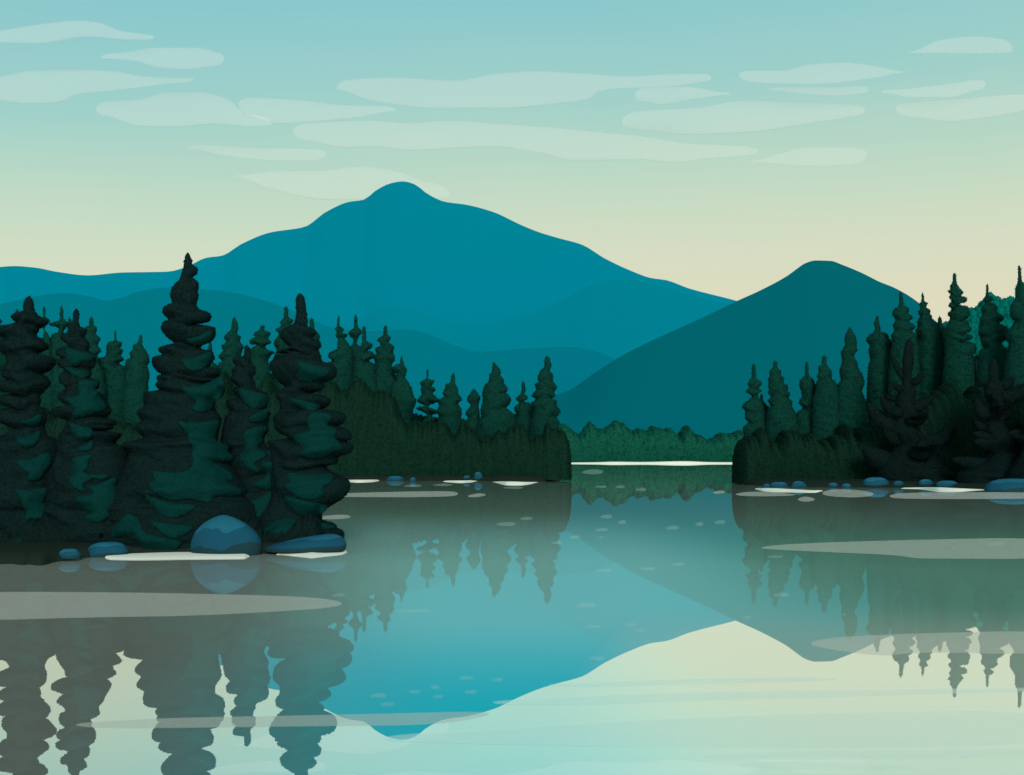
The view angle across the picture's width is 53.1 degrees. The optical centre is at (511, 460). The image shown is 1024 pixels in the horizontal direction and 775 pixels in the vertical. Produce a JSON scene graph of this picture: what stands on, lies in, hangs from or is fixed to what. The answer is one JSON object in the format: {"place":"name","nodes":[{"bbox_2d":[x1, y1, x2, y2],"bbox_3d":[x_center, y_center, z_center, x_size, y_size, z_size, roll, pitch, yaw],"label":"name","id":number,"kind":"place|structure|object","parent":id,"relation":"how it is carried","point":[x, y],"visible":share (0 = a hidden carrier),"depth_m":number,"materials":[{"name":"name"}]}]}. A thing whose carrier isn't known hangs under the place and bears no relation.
{"place":"outdoors","nodes":[
{"label":"outdoors","id":0,"kind":"place"},
{"bbox_2d":[0,533,343,565],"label":"shore bank","id":1,"kind":"structure","parent":0,"point":[33,553],"depth_m":41.56,"materials":[{"name":"soil"}]},
{"bbox_2d":[0,296,57,541],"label":"spruce tree","id":2,"kind":"object","parent":1,"relation":"on","point":[28,449],"visible":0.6,"depth_m":46.38,"materials":[{"name":"green plant"}]},
{"bbox_2d":[59,549,80,558],"bbox_3d":[-17.651,3.735,40.844,0.888,0.402,0.553,0,0,0],"label":"rock","id":3,"kind":"object","parent":1,"relation":"on","point":[69,554],"visible":1,"depth_m":40.64,"materials":[{"name":"blue stone"}]},
{"bbox_2d":[40,308,127,542],"bbox_3d":[-19.014,-1.208,46.360,4.657,11.369,4.542,0,0,-34],"label":"spruce tree","id":4,"kind":"object","parent":1,"relation":"on","point":[87,467],"visible":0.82,"depth_m":45.27,"materials":[{"name":"green plant"}]},
{"bbox_2d":[88,542,128,557],"bbox_3d":[-16.806,3.726,42.578,1.759,0.648,1.091,0,0,0],"label":"rock","id":5,"kind":"object","parent":1,"relation":"on","point":[101,550],"visible":0.91,"depth_m":42.16,"materials":[{"name":"blue stone"}]},
{"bbox_2d":[0,513,323,541],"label":"undergrowth","id":6,"kind":"object","parent":1,"relation":"on","point":[37,529],"visible":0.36,"depth_m":44.78,"materials":[{"name":"green plant"}]},
{"bbox_2d":[97,252,256,549],"bbox_3d":[-14.946,-2.494,46.826,7.484,14.019,6.826,0,0,0],"label":"spruce tree","id":7,"kind":"object","parent":1,"relation":"on","point":[179,484],"visible":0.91,"depth_m":45.34,"materials":[{"name":"green plant"}]},
{"bbox_2d":[190,515,261,555],"bbox_3d":[-12.116,3.186,43.358,2.995,1.728,1.905,0,0,0],"label":"rock","id":8,"kind":"object","parent":1,"relation":"on","point":[223,534],"visible":0.97,"depth_m":42.75,"materials":[{"name":"blue stone"}]},
{"bbox_2d":[220,345,271,516],"bbox_3d":[-11.969,-0.388,47.772,4.268,9.992,3.546,0,0,0],"label":"spruce tree","id":9,"kind":"object","parent":1,"relation":"on","point":[245,429],"visible":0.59,"depth_m":47.01,"materials":[{"name":"green plant"}]},
{"bbox_2d":[264,534,346,552],"bbox_3d":[-8.901,3.545,44.078,3.553,0.726,2.190,0,0,0],"label":"rock","id":10,"kind":"object","parent":1,"relation":"on","point":[325,543],"visible":1,"depth_m":43.27,"materials":[{"name":"blue stone"}]},
{"bbox_2d":[259,293,353,536],"bbox_3d":[-9.705,-1.567,46.778,4.963,12.164,4.157,0,0,0],"label":"spruce tree","id":11,"kind":"object","parent":1,"relation":"on","point":[305,480],"visible":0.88,"depth_m":45.80,"materials":[{"name":"green plant"}]},
{"bbox_2d":[0,287,614,419],"bbox_3d":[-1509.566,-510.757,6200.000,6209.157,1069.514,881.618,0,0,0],"label":"foothills","id":12,"kind":"structure","parent":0,"point":[130,319],"depth_m":6134.99,"materials":[{"name":"teal stone"}]},
{"bbox_2d":[0,181,735,325],"bbox_3d":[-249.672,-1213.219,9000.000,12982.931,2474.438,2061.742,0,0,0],"label":"mountain","id":13,"kind":"structure","parent":0,"point":[409,245],"depth_m":8817.70,"materials":[{"name":"teal stone"}]},
{"bbox_2d":[328,279,729,358],"bbox_3d":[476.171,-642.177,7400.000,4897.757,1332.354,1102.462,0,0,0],"label":"mountain spur","id":14,"kind":"structure","parent":13,"relation":"attached to","point":[616,319],"depth_m":7329.83,"materials":[{"name":"teal stone"}]},
{"bbox_2d":[342,475,551,481],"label":"shore bank","id":15,"kind":"structure","parent":0,"point":[516,478],"depth_m":196.00,"materials":[{"name":"soil"}]},
{"bbox_2d":[0,319,6,408],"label":"fir tree","id":16,"kind":"object","parent":15,"relation":"on","point":[3,358],"visible":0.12,"depth_m":227.50,"materials":[{"name":"green plant"}]},
{"bbox_2d":[2,309,18,408],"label":"fir tree","id":17,"kind":"object","parent":15,"relation":"on","point":[17,311],"visible":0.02,"depth_m":223.01,"materials":[{"name":"green plant"}]},
{"bbox_2d":[40,307,53,410],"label":"fir tree","id":18,"kind":"object","parent":15,"relation":"on","point":[47,395],"visible":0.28,"depth_m":224.15,"materials":[{"name":"green plant"}]},
{"bbox_2d":[49,305,69,407],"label":"fir tree","id":19,"kind":"object","parent":15,"relation":"on","point":[61,324],"visible":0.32,"depth_m":225.18,"materials":[{"name":"green plant"}]},
{"bbox_2d":[84,316,106,417],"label":"fir tree","id":20,"kind":"object","parent":15,"relation":"on","point":[92,338],"visible":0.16,"depth_m":220.93,"materials":[{"name":"green plant"}]},
{"bbox_2d":[98,330,126,421],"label":"fir tree","id":21,"kind":"object","parent":15,"relation":"on","point":[114,370],"visible":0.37,"depth_m":223.64,"materials":[{"name":"green plant"}]},
{"bbox_2d":[121,335,149,424],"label":"fir tree","id":22,"kind":"object","parent":15,"relation":"on","point":[136,376],"visible":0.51,"depth_m":219.61,"materials":[{"name":"green plant"}]},
{"bbox_2d":[207,342,217,368],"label":"fir tree","id":23,"kind":"object","parent":15,"relation":"on","point":[213,364],"visible":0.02,"depth_m":222.56,"materials":[{"name":"green plant"}]},
{"bbox_2d":[218,317,243,385],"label":"fir tree","id":24,"kind":"object","parent":15,"relation":"on","point":[232,347],"visible":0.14,"depth_m":222.15,"materials":[{"name":"green plant"}]},
{"bbox_2d":[249,325,274,387],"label":"fir tree","id":25,"kind":"object","parent":15,"relation":"on","point":[260,356],"visible":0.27,"depth_m":219.03,"materials":[{"name":"green plant"}]},
{"bbox_2d":[272,306,292,389],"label":"fir tree","id":26,"kind":"object","parent":15,"relation":"on","point":[285,322],"visible":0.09,"depth_m":224.15,"materials":[{"name":"green plant"}]},
{"bbox_2d":[0,371,571,480],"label":"undergrowth","id":27,"kind":"object","parent":15,"relation":"on","point":[386,440],"visible":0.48,"depth_m":200.85,"materials":[{"name":"green plant"}]},
{"bbox_2d":[39,337,533,424],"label":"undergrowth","id":28,"kind":"object","parent":15,"relation":"on","point":[419,418],"visible":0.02,"depth_m":224.38,"materials":[{"name":"green plant"}]},
{"bbox_2d":[309,317,325,393],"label":"fir tree","id":29,"kind":"object","parent":15,"relation":"on","point":[312,325],"visible":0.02,"depth_m":220.48,"materials":[{"name":"green plant"}]},
{"bbox_2d":[325,315,354,390],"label":"fir tree","id":30,"kind":"object","parent":15,"relation":"on","point":[342,355],"visible":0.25,"depth_m":220.55,"materials":[{"name":"green plant"}]},
{"bbox_2d":[348,314,361,359],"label":"fir tree","id":31,"kind":"object","parent":15,"relation":"on","point":[355,332],"visible":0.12,"depth_m":224.35,"materials":[{"name":"green plant"}]},
{"bbox_2d":[352,326,376,392],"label":"fir tree","id":32,"kind":"object","parent":15,"relation":"on","point":[364,369],"visible":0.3,"depth_m":217.35,"materials":[{"name":"green plant"}]},
{"bbox_2d":[374,325,395,392],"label":"fir tree","id":33,"kind":"object","parent":15,"relation":"on","point":[384,358],"visible":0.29,"depth_m":218.24,"materials":[{"name":"green plant"}]},
{"bbox_2d":[387,476,403,480],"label":"rock","id":34,"kind":"object","parent":15,"relation":"on","point":[395,478],"visible":0.98,"depth_m":197.03,"materials":[{"name":"blue stone"}]},
{"bbox_2d":[390,355,416,425],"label":"fir tree","id":35,"kind":"object","parent":15,"relation":"on","point":[401,391],"visible":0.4,"depth_m":215.64,"materials":[{"name":"green plant"}]},
{"bbox_2d":[416,369,437,422],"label":"fir tree","id":36,"kind":"object","parent":15,"relation":"on","point":[427,397],"visible":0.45,"depth_m":218.85,"materials":[{"name":"green plant"}]},
{"bbox_2d":[436,372,461,434],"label":"fir tree","id":37,"kind":"object","parent":15,"relation":"on","point":[449,411],"visible":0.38,"depth_m":212.27,"materials":[{"name":"green plant"}]},
{"bbox_2d":[465,389,480,429],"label":"fir tree","id":38,"kind":"object","parent":15,"relation":"on","point":[472,413],"visible":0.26,"depth_m":214.38,"materials":[{"name":"green plant"}]},
{"bbox_2d":[474,472,482,478],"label":"rock","id":39,"kind":"object","parent":15,"relation":"on","point":[477,475],"visible":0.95,"depth_m":195.40,"materials":[{"name":"blue stone"}]},
{"bbox_2d":[475,362,517,438],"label":"fir tree","id":40,"kind":"object","parent":15,"relation":"on","point":[496,414],"visible":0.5,"depth_m":209.00,"materials":[{"name":"green plant"}]},
{"bbox_2d":[514,381,532,433],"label":"fir tree","id":41,"kind":"object","parent":15,"relation":"on","point":[523,411],"visible":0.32,"depth_m":212.24,"materials":[{"name":"green plant"}]},
{"bbox_2d":[528,356,560,438],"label":"fir tree","id":42,"kind":"object","parent":15,"relation":"on","point":[545,407],"visible":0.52,"depth_m":206.74,"materials":[{"name":"green plant"}]},
{"bbox_2d":[0,463,1023,774],"bbox_3d":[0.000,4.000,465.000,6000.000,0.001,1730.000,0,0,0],"label":"lake water","id":43,"kind":"structure","parent":0,"point":[650,619],"depth_m":22.71,"materials":[{"name":"teal liquid"}]},
{"bbox_2d":[105,552,248,559],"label":"sandbar","id":44,"kind":"structure","parent":43,"relation":"on","point":[160,555],"depth_m":41.82,"materials":[{"name":"white sand"}]},
{"bbox_2d":[276,550,346,556],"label":"sandbar","id":45,"kind":"structure","parent":43,"relation":"on","point":[312,554],"depth_m":42.97,"materials":[{"name":"white sand"}]},
{"bbox_2d":[349,480,378,480],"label":"sandbar","id":46,"kind":"structure","parent":43,"relation":"on","point":[363,480],"depth_m":194.02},
{"bbox_2d":[443,480,473,481],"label":"sandbar","id":47,"kind":"structure","parent":43,"relation":"on","point":[459,481],"depth_m":189.48,"materials":[{"name":"beige sand"}]},
{"bbox_2d":[497,481,535,483],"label":"sandbar","id":48,"kind":"structure","parent":43,"relation":"on","point":[510,482],"depth_m":174.36,"materials":[{"name":"beige sand"}]},
{"bbox_2d":[572,461,731,462],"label":"sandbar","id":49,"kind":"structure","parent":43,"relation":"on","point":[656,462],"depth_m":1241.40,"materials":[{"name":"white sand"}]},
{"bbox_2d":[756,488,821,491],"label":"sandbar","id":50,"kind":"structure","parent":43,"relation":"on","point":[777,489],"depth_m":133.17,"materials":[{"name":"beige sand"}]},
{"bbox_2d":[910,487,983,489],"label":"sandbar","id":51,"kind":"structure","parent":43,"relation":"on","point":[938,488],"depth_m":137.36,"materials":[{"name":"beige sand"}]},
{"bbox_2d":[0,0,1023,322],"label":"sky","id":52,"kind":"structure","parent":0,"point":[722,148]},
{"bbox_2d":[551,260,937,438],"bbox_3d":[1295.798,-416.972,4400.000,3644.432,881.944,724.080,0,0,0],"label":"mountain","id":53,"kind":"structure","parent":0,"point":[695,376],"depth_m":4288.42,"materials":[{"name":"teal stone"}]},
{"bbox_2d":[746,478,987,488],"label":"shore bank","id":54,"kind":"structure","parent":0,"point":[825,482],"depth_m":151.41,"materials":[{"name":"soil"}]},
{"bbox_2d":[742,364,765,436],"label":"fir tree","id":55,"kind":"object","parent":54,"relation":"on","point":[752,407],"visible":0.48,"depth_m":174.15,"materials":[{"name":"green plant"}]},
{"bbox_2d":[760,393,768,423],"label":"fir tree","id":56,"kind":"object","parent":54,"relation":"on","point":[765,406],"visible":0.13,"depth_m":176.94,"materials":[{"name":"green plant"}]},
{"bbox_2d":[770,482,787,486],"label":"rock","id":57,"kind":"object","parent":54,"relation":"on","point":[778,484],"visible":0.94,"depth_m":151.51,"materials":[{"name":"blue stone"}]},
{"bbox_2d":[765,361,799,440],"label":"fir tree","id":58,"kind":"object","parent":54,"relation":"on","point":[781,413],"visible":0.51,"depth_m":172.56,"materials":[{"name":"green plant"}]},
{"bbox_2d":[791,481,805,487],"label":"rock","id":59,"kind":"object","parent":54,"relation":"on","point":[797,484],"visible":0.93,"depth_m":146.52,"materials":[{"name":"blue stone"}]},
{"bbox_2d":[796,361,815,434],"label":"fir tree","id":60,"kind":"object","parent":54,"relation":"on","point":[807,387],"visible":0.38,"depth_m":173.18,"materials":[{"name":"green plant"}]},
{"bbox_2d":[811,355,838,439],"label":"fir tree","id":61,"kind":"object","parent":54,"relation":"on","point":[825,418],"visible":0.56,"depth_m":169.87,"materials":[{"name":"green plant"}]},
{"bbox_2d":[828,483,837,486],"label":"rock","id":62,"kind":"object","parent":54,"relation":"on","point":[833,484],"visible":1,"depth_m":150.06,"materials":[{"name":"blue stone"}]},
{"bbox_2d":[841,484,850,487],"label":"rock","id":63,"kind":"object","parent":54,"relation":"on","point":[846,486],"visible":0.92,"depth_m":146.56,"materials":[{"name":"blue stone"}]},
{"bbox_2d":[837,327,869,430],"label":"fir tree","id":64,"kind":"object","parent":54,"relation":"on","point":[853,411],"visible":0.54,"depth_m":169.42,"materials":[{"name":"green plant"}]},
{"bbox_2d":[863,477,888,485],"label":"rock","id":65,"kind":"object","parent":54,"relation":"on","point":[875,481],"visible":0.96,"depth_m":149.68,"materials":[{"name":"blue stone"}]},
{"bbox_2d":[731,382,1023,484],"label":"undergrowth","id":66,"kind":"object","parent":54,"relation":"on","point":[759,454],"visible":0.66,"depth_m":162.16,"materials":[{"name":"green plant"}]},
{"bbox_2d":[865,316,891,426],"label":"fir tree","id":67,"kind":"object","parent":54,"relation":"on","point":[879,343],"visible":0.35,"depth_m":170.41,"materials":[{"name":"green plant"}]},
{"bbox_2d":[893,481,903,484],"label":"rock","id":68,"kind":"object","parent":54,"relation":"on","point":[898,483],"visible":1,"depth_m":149.46,"materials":[{"name":"blue stone"}]},
{"bbox_2d":[887,291,921,416],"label":"fir tree","id":69,"kind":"object","parent":54,"relation":"on","point":[903,327],"visible":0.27,"depth_m":166.77,"materials":[{"name":"green plant"}]},
{"bbox_2d":[802,338,1007,406],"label":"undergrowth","id":70,"kind":"object","parent":54,"relation":"on","point":[975,358],"visible":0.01,"depth_m":170.96,"materials":[{"name":"green plant"}]},
{"bbox_2d":[861,338,957,480],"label":"pine tree","id":71,"kind":"object","parent":54,"relation":"on","point":[911,455],"visible":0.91,"depth_m":154.79,"materials":[{"name":"green plant"}]},
{"bbox_2d":[918,479,932,485],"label":"rock","id":72,"kind":"object","parent":54,"relation":"on","point":[924,482],"visible":1,"depth_m":148.13,"materials":[{"name":"blue stone"}]},
{"bbox_2d":[915,292,943,396],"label":"fir tree","id":73,"kind":"object","parent":54,"relation":"on","point":[929,340],"visible":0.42,"depth_m":167.79,"materials":[{"name":"green plant"}]},
{"bbox_2d":[937,315,945,362],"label":"fir tree","id":74,"kind":"object","parent":54,"relation":"on","point":[941,327],"visible":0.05,"depth_m":170.01,"materials":[{"name":"green plant"}]},
{"bbox_2d":[936,481,956,487],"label":"rock","id":75,"kind":"object","parent":54,"relation":"on","point":[945,484],"visible":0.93,"depth_m":145.67,"materials":[{"name":"blue stone"}]},
{"bbox_2d":[942,273,976,393],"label":"fir tree","id":76,"kind":"object","parent":54,"relation":"on","point":[959,370],"visible":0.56,"depth_m":162.14,"materials":[{"name":"green plant"}]},
{"bbox_2d":[951,358,1023,483],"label":"pine tree","id":77,"kind":"object","parent":54,"relation":"on","point":[998,444],"visible":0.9,"depth_m":145.91,"materials":[{"name":"green plant"}]},
{"bbox_2d":[976,284,1008,392],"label":"fir tree","id":78,"kind":"object","parent":54,"relation":"on","point":[992,331],"visible":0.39,"depth_m":160.00,"materials":[{"name":"green plant"}]},
{"bbox_2d":[984,479,1023,491],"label":"rock","id":79,"kind":"object","parent":54,"relation":"on","point":[1007,485],"visible":0.99,"depth_m":128.92,"materials":[{"name":"blue stone"}]},
{"bbox_2d":[1004,265,1023,385],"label":"fir tree","id":80,"kind":"object","parent":54,"relation":"on","point":[1014,361],"visible":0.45,"depth_m":153.71,"materials":[{"name":"green plant"}]},
{"bbox_2d":[1005,404,1023,478],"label":"pine tree","id":81,"kind":"object","parent":54,"relation":"on","point":[1016,470],"visible":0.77,"depth_m":140.68,"materials":[{"name":"green plant"}]},
{"bbox_3d":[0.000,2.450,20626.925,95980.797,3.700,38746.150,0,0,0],"label":"ground","id":82,"kind":"structure","parent":0,"visible":0},
{"bbox_2d":[558,420,743,461],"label":"forest","id":83,"kind":"object","parent":82,"relation":"on","point":[615,441],"visible":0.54,"depth_m":1290.02,"materials":[{"name":"green plant"}]},
{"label":"hill","id":84,"kind":"structure","parent":0,"visible":0},
{"bbox_2d":[942,292,1014,355],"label":"forest","id":85,"kind":"object","parent":84,"relation":"on","point":[1003,308],"visible":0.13,"depth_m":605.58,"materials":[{"name":"teal plant"}]}
]}

